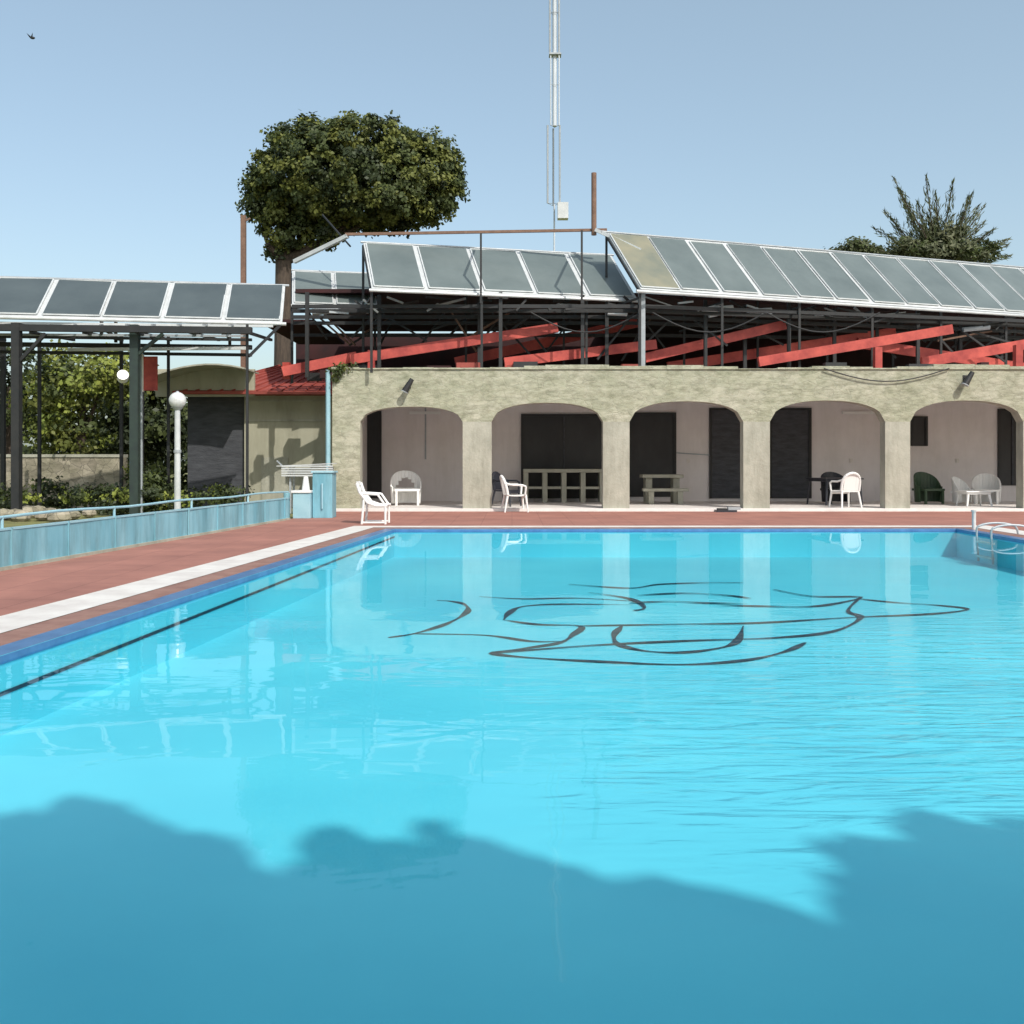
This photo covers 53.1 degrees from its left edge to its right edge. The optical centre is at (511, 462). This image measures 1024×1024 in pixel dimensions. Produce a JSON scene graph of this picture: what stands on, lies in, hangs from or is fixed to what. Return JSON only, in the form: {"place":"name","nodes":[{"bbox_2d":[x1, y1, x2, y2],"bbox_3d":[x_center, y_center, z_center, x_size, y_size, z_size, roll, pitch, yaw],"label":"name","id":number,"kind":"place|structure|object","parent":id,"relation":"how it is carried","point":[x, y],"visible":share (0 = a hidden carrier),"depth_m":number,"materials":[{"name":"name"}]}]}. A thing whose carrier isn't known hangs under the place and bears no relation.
{"place":"outdoors","nodes":[
{"label":"outdoors","id":0,"kind":"place"},
{"bbox_2d":[0,467,1020,633],"bbox_3d":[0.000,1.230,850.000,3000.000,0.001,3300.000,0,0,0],"label":"ground","id":1,"kind":"structure","parent":0,"point":[31,521],"depth_m":20.05,"materials":[{"name":"brown soil"}]},
{"bbox_2d":[6,339,62,453],"bbox_3d":[-15.950,-1.469,30.005,6.358,5.408,4.304,0,0,0],"label":"garden tree","id":2,"kind":"object","parent":1,"relation":"on","point":[29,357],"visible":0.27,"depth_m":29.89,"materials":[{"name":"green plant"}]},
{"bbox_2d":[0,505,95,521],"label":"rock border","id":3,"kind":"object","parent":1,"relation":"on","point":[62,516],"visible":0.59,"depth_m":21.52,"materials":[{"name":"stone"}]},
{"bbox_2d":[6,454,127,507],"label":"garden wall","id":4,"kind":"structure","parent":1,"relation":"on","point":[76,469],"depth_m":28.00,"materials":[{"name":"stone"}]},
{"bbox_2d":[6,339,158,453],"bbox_3d":[-12.197,-1.107,28.990,4.076,4.685,3.312,0,0,21],"label":"garden tree","id":5,"kind":"object","parent":1,"relation":"on","point":[81,385],"visible":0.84,"depth_m":28.42,"materials":[{"name":"green plant"}]},
{"bbox_2d":[6,379,187,494],"bbox_3d":[-24.621,-0.967,40.106,36.860,6.162,6.136,0,0,0],"label":"hedge","id":6,"kind":"object","parent":1,"relation":"on","point":[157,464],"visible":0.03,"depth_m":39.38,"materials":[{"name":"green plant"}]},
{"bbox_2d":[0,457,254,515],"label":"garden shrubs","id":7,"kind":"object","parent":1,"relation":"on","point":[154,489],"visible":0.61,"depth_m":24.52,"materials":[{"name":"green plant"}]},
{"bbox_2d":[89,390,187,471],"bbox_3d":[-11.817,-0.908,32.958,4.156,4.288,3.202,0,0,0],"label":"garden tree","id":8,"kind":"object","parent":1,"relation":"on","point":[155,431],"visible":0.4,"depth_m":32.33,"materials":[{"name":"green plant"}]},
{"bbox_2d":[0,322,280,513],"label":"steel canopy","id":9,"kind":"object","parent":1,"relation":"on","point":[135,336],"visible":0.99,"depth_m":22.26,"materials":[{"name":"grey metal"}]},
{"bbox_2d":[0,276,288,344],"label":"solar panel array","id":10,"kind":"object","parent":9,"relation":"on","point":[88,299],"visible":0.94,"depth_m":23.07,"materials":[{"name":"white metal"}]},
{"bbox_2d":[141,353,157,512],"bbox_3d":[-8.522,-0.694,23.980,0.440,3.789,0.060,0,0,0],"label":"red sign","id":11,"kind":"object","parent":1,"relation":"on","point":[149,373],"visible":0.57,"depth_m":23.96,"materials":[{"name":"metal"}]},
{"bbox_2d":[169,391,185,508],"bbox_3d":[-6.729,-0.106,20.600,0.340,2.671,0.340,0,0,0],"label":"globe lamp post","id":12,"kind":"object","parent":1,"relation":"on","point":[177,401],"visible":0.95,"depth_m":20.55,"materials":[{"name":"white metal"}]},
{"bbox_2d":[143,363,258,472],"bbox_3d":[-8.387,-0.699,27.600,2.740,3.797,1.600,0,0,0],"label":"awning","id":13,"kind":"object","parent":1,"relation":"on","point":[206,376],"visible":0.78,"depth_m":27.90,"materials":[{"name":"paint"}]},
{"bbox_2d":[240,215,250,367],"bbox_3d":[-7.797,-3.022,30.000,0.280,8.444,0.140,0,0,0],"label":"wooden pole","id":14,"kind":"object","parent":1,"relation":"on","point":[243,219],"visible":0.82,"depth_m":29.93,"materials":[{"name":"wood"}]},
{"bbox_2d":[188,396,331,506],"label":"walls","id":15,"kind":"structure","parent":1,"relation":"on","point":[216,439],"depth_m":28.50,"materials":[{"name":"paint"}]},
{"bbox_2d":[172,364,356,395],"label":"red roof","id":16,"kind":"structure","parent":15,"relation":"on","point":[269,381],"depth_m":28.33,"materials":[{"name":"red tile"}]},
{"bbox_2d":[245,400,331,499],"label":"trim","id":17,"kind":"structure","parent":15,"relation":"attached to","point":[273,479],"depth_m":28.46,"materials":[{"name":"paint"}]},
{"bbox_2d":[276,460,336,513],"bbox_3d":[-4.891,0.570,24.348,1.357,1.261,0.575,0,0,0],"label":"slatted bench","id":18,"kind":"object","parent":1,"relation":"on","point":[290,471],"visible":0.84,"depth_m":24.06,"materials":[{"name":"white wood"}]},
{"bbox_2d":[235,109,470,365],"bbox_3d":[-5.826,-5.888,38.063,7.317,14.180,7.208,0,0,-43],"label":"round crown tree","id":19,"kind":"object","parent":1,"relation":"on","point":[346,178],"visible":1,"depth_m":36.91,"materials":[{"name":"green plant"}]},
{"bbox_2d":[0,529,1023,1023],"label":"swimming pool","id":20,"kind":"structure","parent":1,"relation":"in","point":[496,777],"depth_m":5.33,"materials":[{"name":"liquid"}]},
{"bbox_2d":[0,511,1023,615],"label":"pool deck","id":21,"kind":"structure","parent":1,"relation":"on","point":[25,588],"depth_m":19.57,"materials":[{"name":"tile"}]},
{"bbox_2d":[0,491,290,570],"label":"blue fence wall","id":22,"kind":"structure","parent":21,"relation":"on","point":[27,545],"depth_m":14.21,"materials":[{"name":"metal"}]},
{"bbox_2d":[284,471,337,517],"bbox_3d":[-4.409,0.690,22.375,1.089,1.020,0.710,0,0,0],"label":"pump cabinet","id":23,"kind":"object","parent":21,"relation":"on","point":[318,500],"visible":0.84,"depth_m":22.20,"materials":[{"name":"blue metal"}]},
{"bbox_2d":[356,481,390,523],"bbox_3d":[-2.743,0.783,20.250,0.627,0.837,0.616,0,0,0],"label":"chair","id":24,"kind":"object","parent":21,"relation":"on","point":[364,495],"visible":1,"depth_m":19.97,"materials":[{"name":"white plastic"}]},
{"bbox_2d":[0,525,1023,655],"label":"pool coping","id":25,"kind":"object","parent":21,"relation":"on","point":[16,639],"visible":1,"depth_m":10.22,"materials":[{"name":"white stone"}]},
{"bbox_2d":[971,510,976,529],"bbox_3d":[8.305,1.025,18.409,0.100,0.350,0.095,0,0,0],"label":"short deck post","id":26,"kind":"object","parent":25,"relation":"on","point":[973,519],"visible":0.98,"depth_m":18.38,"materials":[{"name":"white metal"}]},
{"bbox_2d":[975,522,1023,563],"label":"pool ladder","id":27,"kind":"object","parent":25,"relation":"on","point":[991,543],"visible":1,"depth_m":16.87,"materials":[{"name":"white metal"}]},
{"bbox_2d":[499,475,528,512],"bbox_3d":[0.031,0.749,24.992,0.665,0.910,0.648,0,0,-10],"label":"plastic chair","id":28,"kind":"object","parent":21,"relation":"on","point":[504,486],"visible":1,"depth_m":24.77,"materials":[{"name":"white plastic"}]},
{"bbox_2d":[714,507,740,511],"bbox_3d":[5.251,1.140,24.950,0.600,0.120,0.300,0,0,0],"label":"pool net frame","id":29,"kind":"object","parent":21,"relation":"on","point":[731,509],"visible":1,"depth_m":24.83,"materials":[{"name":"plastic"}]},
{"bbox_2d":[547,0,567,250],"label":"antenna mast","id":30,"kind":"object","parent":1,"relation":"on","point":[562,207],"visible":0.97,"depth_m":59.99,"materials":[{"name":"white metal"}]},
{"bbox_2d":[326,370,958,469],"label":"pipes and switches","id":31,"kind":"object","parent":1,"relation":"on","point":[328,416],"visible":0.78,"depth_m":25.40,"materials":[{"name":"white paint"}]},
{"bbox_2d":[336,501,1023,510],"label":"floor slab","id":32,"kind":"structure","parent":1,"relation":"on","point":[685,506],"depth_m":26.42,"materials":[{"name":"concrete"}]},
{"bbox_2d":[390,470,421,505],"bbox_3d":[-2.815,0.668,27.174,0.833,0.923,0.660,0,0,-12],"label":"plastic armchair","id":33,"kind":"object","parent":32,"relation":"on","point":[405,495],"visible":1,"depth_m":27.37,"materials":[{"name":"white plastic"}]},
{"bbox_2d":[492,471,521,506],"bbox_3d":[-0.176,0.679,26.622,0.665,0.910,0.648,0,0,30],"label":"plastic chair","id":34,"kind":"object","parent":32,"relation":"on","point":[496,483],"visible":0.7,"depth_m":26.63,"materials":[{"name":"grey plastic"}]},
{"bbox_2d":[523,469,601,502],"bbox_3d":[1.476,0.655,29.350,2.306,0.950,0.700,0,0,0],"label":"masonry counter","id":35,"kind":"object","parent":32,"relation":"on","point":[582,487],"visible":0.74,"depth_m":29.05,"materials":[{"name":"concrete"}]},
{"bbox_2d":[640,474,688,503],"bbox_3d":[4.180,0.730,28.375,1.240,0.800,1.250,0,0,0],"label":"stone picnic table","id":36,"kind":"object","parent":32,"relation":"on","point":[675,490],"visible":0.98,"depth_m":28.30,"materials":[{"name":"stone"}]},
{"bbox_2d":[332,369,1023,507],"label":"arched front","id":37,"kind":"object","parent":32,"relation":"on","point":[476,401],"visible":0.99,"depth_m":25.30,"materials":[{"name":"stone"}]},
{"bbox_2d":[325,362,357,381],"bbox_3d":[-4.213,-2.226,25.338,0.832,0.561,0.516,0,0,0],"label":"creeper","id":38,"kind":"object","parent":37,"relation":"attached to","point":[342,367],"visible":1,"depth_m":25.23,"materials":[{"name":"green plant"}]},
{"bbox_2d":[401,378,413,393],"bbox_3d":[-2.562,-1.885,25.152,0.319,0.389,0.295,0,0,0],"label":"floodlight","id":39,"kind":"object","parent":37,"relation":"attached to","point":[406,387],"visible":1,"depth_m":25.04,"materials":[{"name":"black metal"}]},
{"bbox_2d":[331,364,1023,368],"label":"parapet coping","id":40,"kind":"object","parent":37,"relation":"on","point":[953,366],"visible":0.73,"depth_m":25.26,"materials":[{"name":"stone"}]},
{"bbox_2d":[824,368,949,381],"bbox_3d":[9.230,-2.164,25.230,3.101,0.346,0.032,0,0,0],"label":"hanging cable","id":41,"kind":"object","parent":40,"relation":"hanging from","point":[886,381],"visible":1,"depth_m":25.22,"materials":[{"name":"black metal"}]},
{"bbox_2d":[961,371,973,386],"bbox_3d":[11.175,-2.053,25.152,0.319,0.389,0.295,0,0,0],"label":"floodlight","id":42,"kind":"object","parent":37,"relation":"attached to","point":[967,379],"visible":1,"depth_m":25.05,"materials":[{"name":"black metal"}]},
{"bbox_2d":[820,472,849,503],"bbox_3d":[8.914,0.690,28.275,0.794,0.879,0.629,0,0,-10],"label":"plastic armchair","id":43,"kind":"object","parent":32,"relation":"on","point":[835,486],"visible":0.62,"depth_m":28.49,"materials":[{"name":"black plastic"}]},
{"bbox_2d":[806,478,863,505],"bbox_3d":[8.657,0.771,27.500,1.100,0.722,1.100,0,0,-11],"label":"plastic table","id":44,"kind":"object","parent":32,"relation":"on","point":[826,480],"visible":0.54,"depth_m":27.08,"materials":[{"name":"black plastic"}]},
{"bbox_2d":[828,472,862,507],"bbox_3d":[8.401,0.679,25.758,0.648,0.910,0.665,0,0,-15],"label":"plastic chair","id":45,"kind":"object","parent":32,"relation":"on","point":[851,481],"visible":0.99,"depth_m":25.54,"materials":[{"name":"white plastic"}]},
{"bbox_2d":[912,472,944,503],"bbox_3d":[11.433,0.690,28.175,0.793,0.879,0.629,0,0,-15],"label":"plastic armchair","id":46,"kind":"object","parent":32,"relation":"on","point":[928,487],"visible":0.99,"depth_m":28.35,"materials":[{"name":"green plastic"}]},
{"bbox_2d":[950,477,976,504],"bbox_3d":[12.269,0.756,27.883,0.674,0.748,0.535,0,0,-40],"label":"plastic armchair","id":47,"kind":"object","parent":32,"relation":"on","point":[958,484],"visible":0.66,"depth_m":27.98,"materials":[{"name":"white plastic"}]},
{"bbox_2d":[955,490,993,506],"bbox_3d":[12.045,0.932,26.700,0.700,0.404,0.700,0,0,0],"label":"plastic table","id":48,"kind":"object","parent":32,"relation":"on","point":[979,493],"visible":1,"depth_m":26.40,"materials":[{"name":"white plastic"}]},
{"bbox_2d":[971,473,1000,503],"bbox_3d":[13.047,0.712,28.177,0.754,0.835,0.598,0,0,20],"label":"plastic armchair","id":49,"kind":"object","parent":32,"relation":"on","point":[987,482],"visible":0.84,"depth_m":28.35,"materials":[{"name":"white plastic"}]},
{"bbox_2d":[362,401,1015,500],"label":"back wall","id":50,"kind":"structure","parent":1,"relation":"on","point":[964,433],"depth_m":30.00,"materials":[{"name":"paint"}]},
{"bbox_2d":[268,172,1023,380],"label":"roof steelwork","id":51,"kind":"object","parent":50,"relation":"on","point":[528,329],"visible":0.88,"depth_m":28.22,"materials":[{"name":"metal"}]},
{"bbox_2d":[291,269,376,383],"bbox_3d":[-4.839,-3.751,28.011,2.371,3.302,1.787,0,0,-12],"label":"solar panel array","id":52,"kind":"object","parent":51,"relation":"on","point":[312,279],"visible":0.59,"depth_m":28.05,"materials":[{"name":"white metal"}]},
{"bbox_2d":[360,241,637,372],"bbox_3d":[-0.316,-4.019,26.788,7.038,3.639,2.205,0,0,-14],"label":"solar panel array","id":53,"kind":"object","parent":51,"relation":"on","point":[391,267],"visible":0.87,"depth_m":26.59,"materials":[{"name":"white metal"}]},
{"bbox_2d":[601,230,1023,367],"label":"solar panel array","id":54,"kind":"object","parent":51,"relation":"on","point":[669,265],"visible":0.9,"depth_m":28.25,"materials":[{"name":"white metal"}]},
{"bbox_2d":[367,408,1015,497],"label":"doors and windows","id":55,"kind":"structure","parent":50,"relation":"attached to","point":[561,441],"depth_m":29.97,"materials":[{"name":"black metal"}]},
{"bbox_2d":[824,236,888,253],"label":"distant tree","id":56,"kind":"object","parent":1,"relation":"on","point":[856,244],"visible":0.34,"depth_m":69.17,"materials":[{"name":"green plant"}]},
{"bbox_2d":[871,174,1012,263],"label":"spiky tree","id":57,"kind":"object","parent":1,"relation":"on","point":[935,240],"visible":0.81,"depth_m":44.44,"materials":[{"name":"green plant"}]},
{"bbox_2d":[0,0,1023,462],"label":"sky","id":58,"kind":"structure","parent":0,"point":[129,129],"materials":[{"name":"blue"}]},
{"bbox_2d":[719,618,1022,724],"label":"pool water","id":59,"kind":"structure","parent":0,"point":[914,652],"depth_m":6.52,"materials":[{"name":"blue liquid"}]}
]}

